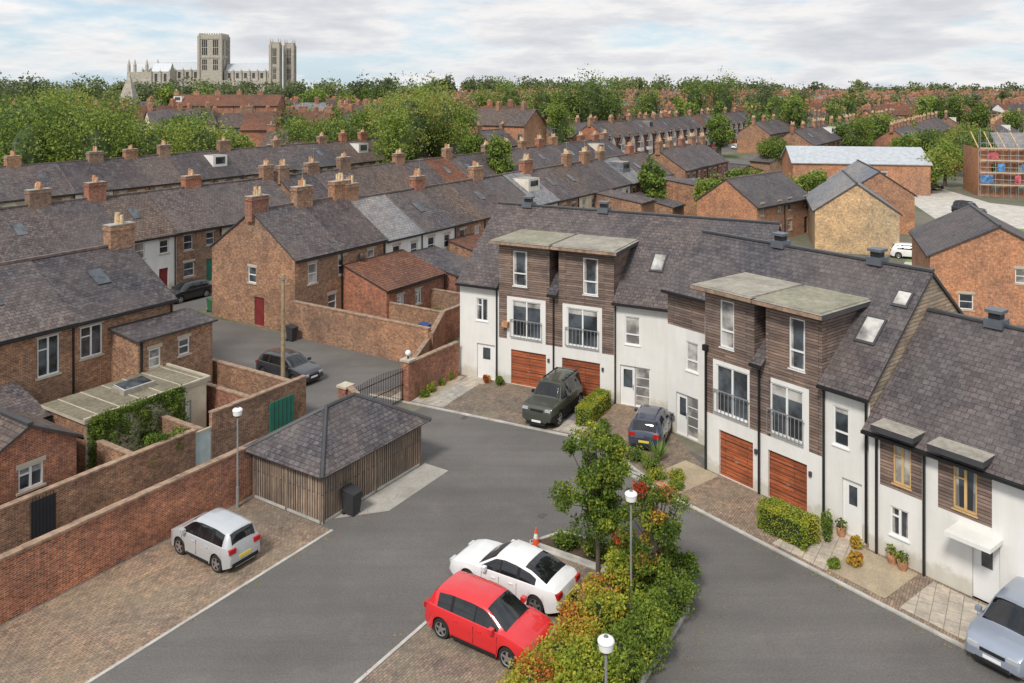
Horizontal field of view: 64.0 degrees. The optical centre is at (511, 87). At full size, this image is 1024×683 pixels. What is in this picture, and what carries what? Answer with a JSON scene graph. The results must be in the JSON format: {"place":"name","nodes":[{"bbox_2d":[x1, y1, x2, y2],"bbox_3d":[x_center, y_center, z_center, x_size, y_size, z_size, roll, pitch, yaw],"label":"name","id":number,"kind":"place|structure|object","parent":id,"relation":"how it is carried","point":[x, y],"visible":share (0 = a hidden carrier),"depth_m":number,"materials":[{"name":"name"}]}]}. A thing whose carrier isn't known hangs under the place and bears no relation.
{"place":"outdoors","nodes":[
{"label":"outdoors","id":0,"kind":"place"},
{"bbox_2d":[0,159,290,288],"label":"brick terrace","id":1,"kind":"structure","parent":0,"point":[179,231],"depth_m":72.76,"materials":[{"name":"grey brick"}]},
{"bbox_2d":[135,225,230,278],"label":"windows","id":2,"kind":"structure","parent":1,"relation":"in","point":[139,247],"depth_m":74.37,"materials":[{"name":"glass"}]},
{"bbox_2d":[209,168,388,332],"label":"brick terrace","id":3,"kind":"structure","parent":0,"point":[306,243],"depth_m":62.98,"materials":[{"name":"brown brick"}]},
{"bbox_2d":[247,246,374,307],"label":"windows","id":4,"kind":"structure","parent":3,"relation":"in","point":[312,265],"depth_m":62.49,"materials":[{"name":"white glass"}]},
{"bbox_2d":[336,463,447,517],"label":"path","id":5,"kind":"structure","parent":0,"point":[406,486],"depth_m":36.65,"materials":[{"name":"concrete"}]},
{"bbox_2d":[340,483,363,515],"bbox_3d":[-6.777,17.450,34.659,0.800,1.100,0.620,0,0,33],"label":"wheelie bin","id":6,"kind":"object","parent":5,"relation":"on","point":[351,495],"visible":1,"depth_m":34.49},
{"bbox_2d":[392,380,477,407],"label":"path","id":7,"kind":"structure","parent":0,"point":[450,393],"depth_m":48.00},
{"bbox_2d":[429,304,459,350],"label":"brick wall","id":8,"kind":"structure","parent":0,"point":[445,327],"depth_m":57.86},
{"bbox_2d":[173,154,758,309],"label":"back street","id":9,"kind":"structure","parent":0,"point":[197,303],"depth_m":69.12,"materials":[{"name":"asphalt"}]},
{"bbox_2d":[170,278,211,303],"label":"parked car","id":10,"kind":"object","parent":9,"relation":"on","point":[181,291],"visible":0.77,"depth_m":69.64,"materials":[{"name":"black paint"}]},
{"bbox_2d":[0,407,1023,682],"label":"road","id":11,"kind":"structure","parent":0,"point":[346,599],"depth_m":28.57,"materials":[{"name":"asphalt"}]},
{"bbox_2d":[0,497,330,682],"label":"parking bays","id":12,"kind":"object","parent":11,"relation":"on","point":[88,630],"visible":1,"depth_m":28.45,"materials":[{"name":"brick"}]},
{"bbox_2d":[171,507,260,572],"bbox_3d":[-11.499,17.223,31.732,3.590,1.547,1.960,0,0,33],"label":"parked car","id":13,"kind":"object","parent":12,"relation":"on","point":[219,539],"visible":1,"depth_m":30.97,"materials":[{"name":"silver paint"}]},
{"bbox_2d":[244,392,431,524],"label":"timber store","id":14,"kind":"structure","parent":11,"relation":"on","point":[310,465],"depth_m":35.87,"materials":[{"name":"wood"}]},
{"bbox_2d":[85,529,607,682],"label":"kerb","id":15,"kind":"structure","parent":11,"relation":"on","point":[387,655],"depth_m":27.52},
{"bbox_2d":[360,555,601,682],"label":"parking bays","id":16,"kind":"object","parent":11,"relation":"on","point":[425,654],"depth_m":25.68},
{"bbox_2d":[424,571,554,668],"bbox_3d":[-0.742,17.233,26.825,4.240,1.526,2.100,0,0,33],"label":"parked car","id":17,"kind":"object","parent":16,"relation":"on","point":[489,617],"visible":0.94,"depth_m":26.37,"materials":[{"name":"red paint"}]},
{"bbox_2d":[449,539,579,613],"bbox_3d":[0.047,17.269,29.528,4.640,1.455,2.120,0,0,33],"label":"parked car","id":18,"kind":"object","parent":16,"relation":"on","point":[542,580],"visible":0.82,"depth_m":28.80,"materials":[{"name":"white paint"}]},
{"bbox_2d":[529,531,689,682],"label":"kerb","id":19,"kind":"structure","parent":11,"relation":"on","point":[592,563],"depth_m":30.92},
{"bbox_2d":[539,533,685,682],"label":"planting bed","id":20,"kind":"object","parent":11,"relation":"on","point":[548,541],"visible":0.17,"depth_m":31.60,"materials":[{"name":"brown soil"}]},
{"bbox_2d":[498,645,571,682],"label":"shrub","id":21,"kind":"object","parent":20,"relation":"on","point":[538,671],"visible":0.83,"depth_m":24.01,"materials":[{"name":"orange plant"}]},
{"bbox_2d":[528,622,594,682],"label":"shrub","id":22,"kind":"object","parent":20,"relation":"on","point":[557,648],"visible":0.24,"depth_m":24.97,"materials":[{"name":"green plant"}]},
{"bbox_2d":[526,659,602,682],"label":"shrub","id":23,"kind":"object","parent":20,"relation":"on","point":[580,675],"visible":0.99,"depth_m":22.97,"materials":[{"name":"green plant"}]},
{"bbox_2d":[550,527,581,551],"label":"shrub","id":24,"kind":"object","parent":20,"relation":"on","point":[567,541],"visible":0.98,"depth_m":31.87,"materials":[{"name":"green plant"}]},
{"bbox_2d":[548,595,609,643],"bbox_3d":[2.089,17.249,25.880,1.990,1.734,1.980,0,0,0],"label":"shrub","id":25,"kind":"object","parent":20,"relation":"on","point":[569,618],"visible":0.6,"depth_m":25.82,"materials":[{"name":"green plant"}]},
{"bbox_2d":[558,633,630,682],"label":"shrub","id":26,"kind":"object","parent":20,"relation":"on","point":[590,659],"visible":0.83,"depth_m":23.79,"materials":[{"name":"green plant"}]},
{"bbox_2d":[547,420,643,572],"bbox_3d":[3.119,15.251,30.338,3.615,5.498,2.669,0,0,0],"label":"tree","id":27,"kind":"object","parent":20,"relation":"on","point":[599,486],"visible":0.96,"depth_m":29.99,"materials":[{"name":"green plant"}]},
{"bbox_2d":[568,582,627,634],"bbox_3d":[2.863,17.219,26.677,1.878,1.849,2.030,0,0,-12],"label":"shrub","id":28,"kind":"object","parent":20,"relation":"on","point":[609,608],"visible":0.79,"depth_m":26.57,"materials":[{"name":"green plant"}]},
{"bbox_2d":[582,567,630,612],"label":"shrub","id":29,"kind":"object","parent":20,"relation":"on","point":[594,580],"visible":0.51,"depth_m":27.95,"materials":[{"name":"green plant"}]},
{"bbox_2d":[588,622,655,682],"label":"shrub","id":30,"kind":"object","parent":20,"relation":"on","point":[630,653],"visible":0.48,"depth_m":24.66,"materials":[{"name":"green plant"}]},
{"bbox_2d":[601,545,654,606],"bbox_3d":[3.951,17.079,28.710,2.196,2.192,1.974,0,0,-35],"label":"shrub","id":31,"kind":"object","parent":20,"relation":"on","point":[619,559],"visible":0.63,"depth_m":28.26,"materials":[{"name":"green plant"}]},
{"bbox_2d":[610,598,673,672],"bbox_3d":[4.062,17.230,25.713,2.069,1.732,1.796,0,0,0],"label":"shrub","id":32,"kind":"object","parent":20,"relation":"on","point":[651,637],"visible":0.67,"depth_m":25.57,"materials":[{"name":"green plant"}]},
{"bbox_2d":[611,473,692,585],"bbox_3d":[4.948,15.863,28.782,2.835,4.274,2.629,0,0,0],"label":"rowan tree","id":33,"kind":"object","parent":20,"relation":"on","point":[652,539],"visible":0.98,"depth_m":28.53,"materials":[{"name":"green plant"}]},
{"bbox_2d":[625,586,678,639],"bbox_3d":[4.513,17.298,26.771,1.763,1.580,2.062,0,0,0],"label":"shrub","id":34,"kind":"object","parent":20,"relation":"on","point":[669,616],"visible":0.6,"depth_m":26.78,"materials":[{"name":"green plant"}]},
{"bbox_2d":[644,567,700,622],"bbox_3d":[5.378,17.290,27.941,1.855,1.750,2.090,0,0,0],"label":"shrub","id":35,"kind":"object","parent":20,"relation":"on","point":[676,594],"visible":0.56,"depth_m":27.62,"materials":[{"name":"green plant"}]},
{"bbox_2d":[661,547,701,594],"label":"shrub","id":36,"kind":"object","parent":20,"relation":"on","point":[686,561],"visible":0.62,"depth_m":29.13,"materials":[{"name":"green plant"}]},
{"bbox_2d":[370,393,1023,679],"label":"kerb","id":37,"kind":"structure","parent":11,"relation":"on","point":[891,609],"depth_m":31.99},
{"bbox_2d":[0,0,1023,90],"label":"sky","id":38,"kind":"structure","parent":0,"point":[884,43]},
{"bbox_2d":[64,90,1023,456],"bbox_3d":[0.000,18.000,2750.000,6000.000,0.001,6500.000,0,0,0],"label":"ground","id":39,"kind":"structure","parent":0,"point":[922,216],"depth_m":109.74,"materials":[{"name":"asphalt"}]},
{"bbox_2d":[0,381,52,420],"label":"lean to shed","id":40,"kind":"object","parent":39,"relation":"on","point":[15,395],"visible":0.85,"depth_m":38.97,"materials":[{"name":"brick"}]},
{"bbox_2d":[0,408,83,504],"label":"brick outrigger","id":41,"kind":"object","parent":39,"relation":"on","point":[37,453],"visible":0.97,"depth_m":34.24,"materials":[{"name":"red brick"}]},
{"bbox_2d":[16,455,46,496],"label":"windows","id":42,"kind":"structure","parent":41,"relation":"in","point":[30,473],"depth_m":34.04,"materials":[{"name":"white glass"}]},
{"bbox_2d":[0,212,178,403],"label":"brick terrace","id":43,"kind":"structure","parent":39,"relation":"on","point":[61,313],"depth_m":43.98,"materials":[{"name":"brown brick"}]},
{"bbox_2d":[35,321,104,380],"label":"windows","id":44,"kind":"structure","parent":43,"relation":"in","point":[90,334],"depth_m":42.24,"materials":[{"name":"white glass"}]},
{"bbox_2d":[0,428,195,553],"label":"brick wall","id":45,"kind":"structure","parent":39,"relation":"on","point":[88,492],"depth_m":34.25,"materials":[{"name":"brick"}]},
{"bbox_2d":[31,490,55,539],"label":"garden gate","id":46,"kind":"structure","parent":45,"relation":"attached to","point":[43,515],"depth_m":32.12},
{"bbox_2d":[95,439,132,466],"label":"brick wall","id":47,"kind":"structure","parent":39,"relation":"on","point":[107,451],"depth_m":36.83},
{"bbox_2d":[41,363,210,474],"bbox_3d":[-19.021,16.350,40.811,3.720,3.300,6.720,0,0,33],"label":"flat roof extension","id":48,"kind":"object","parent":39,"relation":"on","point":[75,412],"visible":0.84,"depth_m":40.14,"materials":[{"name":"brick"}]},
{"bbox_2d":[86,384,189,468],"bbox_3d":[-16.491,16.243,38.518,3.978,3.122,5.236,0,0,30],"label":"ivy","id":49,"kind":"object","parent":48,"relation":"attached to","point":[113,419],"visible":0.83,"depth_m":38.55,"materials":[{"name":"green plant"}]},
{"bbox_2d":[0,437,260,624],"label":"brick wall","id":50,"kind":"structure","parent":39,"relation":"on","point":[35,572],"depth_m":30.84,"materials":[{"name":"brick"}]},
{"bbox_2d":[108,307,217,382],"bbox_3d":[-19.412,15.500,45.809,2.750,5.000,5.000,0,0,33],"label":"brick outrigger","id":51,"kind":"object","parent":39,"relation":"on","point":[182,337],"visible":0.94,"depth_m":45.00,"materials":[{"name":"brown brick"}]},
{"bbox_2d":[147,333,191,370],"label":"windows","id":52,"kind":"structure","parent":51,"relation":"in","point":[154,350],"depth_m":44.35,"materials":[{"name":"white glass"}]},
{"bbox_2d":[127,33,295,94],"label":"cathedral","id":53,"kind":"structure","parent":39,"relation":"on","point":[213,59],"depth_m":760.10,"materials":[{"name":"stone"}]},
{"bbox_2d":[168,89,285,112],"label":"brick school","id":54,"kind":"object","parent":39,"relation":"on","point":[260,100],"visible":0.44,"depth_m":254.90,"materials":[{"name":"brick"}]},
{"bbox_2d":[206,382,248,426],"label":"brick wall","id":55,"kind":"structure","parent":39,"relation":"on","point":[217,396],"depth_m":43.02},
{"bbox_2d":[0,124,461,206],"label":"brick terrace","id":56,"kind":"structure","parent":39,"relation":"on","point":[130,170],"depth_m":112.49,"materials":[{"name":"grey tile"}]},
{"bbox_2d":[212,358,289,394],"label":"brick wall","id":57,"kind":"structure","parent":39,"relation":"on","point":[240,378],"depth_m":46.35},
{"bbox_2d":[208,375,306,458],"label":"brick wall","id":58,"kind":"structure","parent":39,"relation":"on","point":[253,421],"depth_m":40.60,"materials":[{"name":"brick"}]},
{"bbox_2d":[196,426,211,465],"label":"garden gate","id":59,"kind":"structure","parent":58,"relation":"attached to","point":[203,445],"depth_m":38.41,"materials":[{"name":"wood"}]},
{"bbox_2d":[269,394,293,432],"bbox_3d":[-11.842,16.975,42.242,0.060,1.950,1.600,0,0,33],"label":"gate","id":60,"kind":"object","parent":58,"relation":"attached to","point":[281,412],"visible":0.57,"depth_m":42.18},
{"bbox_2d":[239,103,331,146],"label":"brick school","id":61,"kind":"object","parent":39,"relation":"on","point":[253,125],"visible":0.37,"depth_m":189.76,"materials":[{"name":"red brick"}]},
{"bbox_2d":[173,309,400,413],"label":"lane","id":62,"kind":"structure","parent":39,"relation":"on","point":[240,344],"depth_m":54.55,"materials":[{"name":"asphalt"}]},
{"bbox_2d":[255,347,322,382],"bbox_3d":[-13.870,17.233,51.042,4.440,1.526,2.100,0,0,33],"label":"parked car","id":63,"kind":"object","parent":62,"relation":"on","point":[297,364],"visible":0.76,"depth_m":50.51,"materials":[{"name":"paint"}]},
{"bbox_2d":[292,300,430,361],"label":"brick wall","id":64,"kind":"structure","parent":39,"relation":"on","point":[390,339],"depth_m":55.95,"materials":[{"name":"brick"}]},
{"bbox_2d":[343,249,446,318],"bbox_3d":[-9.271,15.860,65.564,4.794,4.280,7.240,0,0,33],"label":"brick outrigger","id":65,"kind":"object","parent":39,"relation":"on","point":[375,285],"visible":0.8,"depth_m":63.83,"materials":[{"name":"red brick"}]},
{"bbox_2d":[389,301,439,326],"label":"brick wall","id":66,"kind":"structure","parent":39,"relation":"on","point":[407,313],"depth_m":60.57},
{"bbox_2d":[409,245,467,291],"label":"brick outrigger","id":67,"kind":"object","parent":39,"relation":"on","point":[451,264],"visible":0.32,"depth_m":69.81,"materials":[{"name":"stone"}]},
{"bbox_2d":[430,288,459,309],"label":"brick wall","id":68,"kind":"structure","parent":39,"relation":"on","point":[444,299],"depth_m":65.25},
{"bbox_2d":[274,128,624,198],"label":"brick terrace","id":69,"kind":"structure","parent":39,"relation":"on","point":[398,171],"depth_m":107.57,"materials":[{"name":"grey tile"}]},
{"bbox_2d":[447,233,479,258],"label":"brick outrigger","id":70,"kind":"object","parent":39,"relation":"on","point":[463,246],"visible":0.23,"depth_m":74.90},
{"bbox_2d":[345,138,674,252],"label":"brick terrace","id":71,"kind":"structure","parent":39,"relation":"on","point":[417,214],"depth_m":83.34,"materials":[{"name":"stone"}]},
{"bbox_2d":[392,186,640,250],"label":"windows","id":72,"kind":"structure","parent":71,"relation":"in","point":[396,246],"depth_m":75.23,"materials":[{"name":"white plastic"}]},
{"bbox_2d":[0,64,1023,205],"bbox_3d":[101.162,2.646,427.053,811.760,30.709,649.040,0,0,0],"label":"distant trees","id":73,"kind":"object","parent":39,"relation":"on","point":[412,127],"visible":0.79,"depth_m":173.47,"materials":[{"name":"green plant"}]},
{"bbox_2d":[2,88,1023,146],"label":"distant houses","id":74,"kind":"structure","parent":39,"relation":"on","point":[528,124],"depth_m":259.39,"materials":[{"name":"brick"}]},
{"bbox_2d":[455,195,781,408],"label":"townhouse","id":75,"kind":"structure","parent":39,"relation":"on","point":[545,290],"depth_m":48.78,"materials":[{"name":"white paint"}]},
{"bbox_2d":[475,250,640,348],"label":"windows","id":76,"kind":"structure","parent":75,"relation":"in","point":[521,310],"depth_m":48.08,"materials":[{"name":"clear glass"}]},
{"bbox_2d":[478,343,649,406],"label":"doors","id":77,"kind":"structure","parent":75,"relation":"in","point":[528,368],"depth_m":47.99,"materials":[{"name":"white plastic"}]},
{"bbox_2d":[594,189,656,212],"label":"brick outrigger","id":78,"kind":"object","parent":39,"relation":"on","point":[623,201],"visible":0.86,"depth_m":98.62,"materials":[{"name":"brick"}]},
{"bbox_2d":[630,190,685,214],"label":"brick outrigger","id":79,"kind":"object","parent":39,"relation":"on","point":[667,206],"visible":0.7,"depth_m":106.32,"materials":[{"name":"brick"}]},
{"bbox_2d":[572,105,749,154],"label":"bay fronted terrace","id":80,"kind":"structure","parent":39,"relation":"on","point":[642,134],"depth_m":218.16,"materials":[{"name":"grey brick"}]},
{"bbox_2d":[662,175,697,215],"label":"brick outrigger","id":81,"kind":"object","parent":39,"relation":"on","point":[679,189],"visible":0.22,"depth_m":114.42,"materials":[{"name":"brick"}]},
{"bbox_2d":[649,129,728,179],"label":"brick terrace","id":82,"kind":"structure","parent":39,"relation":"on","point":[700,158],"depth_m":132.69,"materials":[{"name":"brown brick"}]},
{"bbox_2d":[697,180,807,237],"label":"walls","id":83,"kind":"structure","parent":39,"relation":"on","point":[725,199],"depth_m":96.94,"materials":[{"name":"orange brick"}]},
{"bbox_2d":[695,170,807,208],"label":"roof","id":84,"kind":"structure","parent":83,"relation":"on","point":[769,189],"depth_m":98.75,"materials":[{"name":"stone"}]},
{"bbox_2d":[736,109,818,153],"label":"brick terrace","id":85,"kind":"structure","parent":39,"relation":"on","point":[752,135],"depth_m":227.61,"materials":[{"name":"brown brick"}]},
{"bbox_2d":[660,230,964,543],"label":"townhouse","id":86,"kind":"structure","parent":39,"relation":"on","point":[785,355],"depth_m":36.04,"materials":[{"name":"grey tile"}]},
{"bbox_2d":[685,300,849,451],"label":"windows","id":87,"kind":"structure","parent":86,"relation":"in","point":[785,400],"depth_m":35.75,"materials":[{"name":"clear glass"}]},
{"bbox_2d":[677,392,861,538],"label":"doors","id":88,"kind":"structure","parent":86,"relation":"in","point":[788,476],"depth_m":35.88,"materials":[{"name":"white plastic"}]},
{"bbox_2d":[773,112,873,146],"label":"brick terrace","id":89,"kind":"structure","parent":39,"relation":"on","point":[819,132],"depth_m":194.04,"materials":[{"name":"brown brick"}]},
{"bbox_2d":[808,185,899,255],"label":"walls","id":90,"kind":"structure","parent":39,"relation":"on","point":[856,219],"depth_m":88.87,"materials":[{"name":"brick"}]},
{"bbox_2d":[806,170,901,214],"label":"roof","id":91,"kind":"structure","parent":90,"relation":"on","point":[832,188],"depth_m":94.50,"materials":[{"name":"grey stone"}]},
{"bbox_2d":[780,146,932,195],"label":"brick warehouse","id":92,"kind":"structure","parent":39,"relation":"on","point":[904,167],"depth_m":140.11,"materials":[{"name":"orange brick"}]},
{"bbox_2d":[872,111,952,146],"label":"brick terrace","id":93,"kind":"structure","parent":39,"relation":"on","point":[899,127],"depth_m":208.98,"materials":[{"name":"brown brick"}]},
{"bbox_2d":[860,306,1023,602],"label":"townhouse","id":94,"kind":"structure","parent":39,"relation":"on","point":[943,428],"depth_m":30.39,"materials":[{"name":"paint"}]},
{"bbox_2d":[888,445,977,543],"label":"windows","id":95,"kind":"structure","parent":94,"relation":"in","point":[965,482],"depth_m":30.79,"materials":[{"name":"clear glass"}]},
{"bbox_2d":[973,547,999,602],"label":"doors","id":96,"kind":"structure","parent":94,"relation":"in","point":[986,567],"depth_m":28.65,"materials":[{"name":"white plastic"}]},
{"bbox_2d":[912,228,1023,325],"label":"walls","id":97,"kind":"structure","parent":39,"relation":"on","point":[982,267],"depth_m":62.90,"materials":[{"name":"orange brick"}]},
{"bbox_2d":[909,203,1023,256],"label":"roof","id":98,"kind":"structure","parent":97,"relation":"on","point":[969,221],"depth_m":67.97,"materials":[{"name":"tile"}]},
{"bbox_2d":[372,374,988,644],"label":"driveway","id":99,"kind":"structure","parent":0,"point":[731,502],"depth_m":37.31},
{"bbox_2d":[400,350,415,401],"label":"gate pier","id":100,"kind":"structure","parent":99,"relation":"on","point":[408,378],"depth_m":47.03,"materials":[{"name":"red brick"}]},
{"bbox_2d":[415,341,458,397],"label":"brick wall","id":101,"kind":"structure","parent":99,"relation":"on","point":[437,364],"depth_m":49.21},
{"bbox_2d":[522,367,583,426],"bbox_3d":[2.300,16.948,45.150,2.250,1.996,4.540,0,0,27],"label":"parked suv","id":102,"kind":"object","parent":99,"relation":"on","point":[555,397],"visible":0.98,"depth_m":44.31,"materials":[{"name":"green paint"}]},
{"bbox_2d":[574,387,611,426],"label":"hedge","id":103,"kind":"object","parent":99,"relation":"on","point":[595,405],"visible":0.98,"depth_m":44.33,"materials":[{"name":"green plant"}]},
{"bbox_2d":[628,405,673,448],"bbox_3d":[7.200,17.183,42.300,2.060,1.526,4.040,0,0,21],"label":"parked car","id":104,"kind":"object","parent":99,"relation":"on","point":[650,422],"visible":0.98,"depth_m":40.77,"materials":[{"name":"blue paint"}]},
{"bbox_2d":[652,460,718,493],"bbox_3d":[7.829,17.942,37.861,2.900,0.001,2.000,0,0,-38],"label":"gravel bed","id":105,"kind":"object","parent":99,"relation":"on","point":[695,475],"visible":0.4,"depth_m":37.97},
{"bbox_2d":[828,548,917,597],"bbox_3d":[13.372,17.936,30.418,2.400,0.001,2.227,0,0,-38],"label":"gravel bed","id":106,"kind":"object","parent":99,"relation":"on","point":[879,575],"visible":1,"depth_m":30.23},
{"bbox_2d":[900,581,986,639],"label":"path","id":107,"kind":"structure","parent":99,"relation":"on","point":[953,612],"depth_m":28.27,"materials":[{"name":"stone"}]},
{"bbox_2d":[966,576,1023,677],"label":"parked car","id":108,"kind":"object","parent":99,"relation":"on","point":[995,635],"visible":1,"depth_m":25.68,"materials":[{"name":"silver paint"}]},
{"bbox_2d":[773,521,865,569],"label":"path","id":109,"kind":"structure","parent":0,"point":[822,552],"depth_m":31.88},
{"bbox_2d":[756,496,821,551],"bbox_3d":[11.045,17.432,32.932,1.261,1.159,2.502,0,0,-37],"label":"hedge","id":110,"kind":"object","parent":109,"relation":"on","point":[792,525],"visible":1,"depth_m":32.57,"materials":[{"name":"green plant"}]},
{"bbox_2d":[862,172,914,234],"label":"walls","id":111,"kind":"structure","parent":0,"point":[900,199],"depth_m":101.02,"materials":[{"name":"orange brick"}]},
{"bbox_2d":[826,159,916,195],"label":"roof","id":112,"kind":"structure","parent":111,"relation":"on","point":[860,171],"depth_m":108.02,"materials":[{"name":"grey stone"}]},
{"bbox_2d":[904,189,1023,264],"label":"site road","id":113,"kind":"structure","parent":0,"point":[937,203],"depth_m":123.48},
{"bbox_2d":[963,144,1023,196],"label":"walls","id":114,"kind":"structure","parent":0,"point":[971,168],"depth_m":136.31,"materials":[{"name":"orange brick"}]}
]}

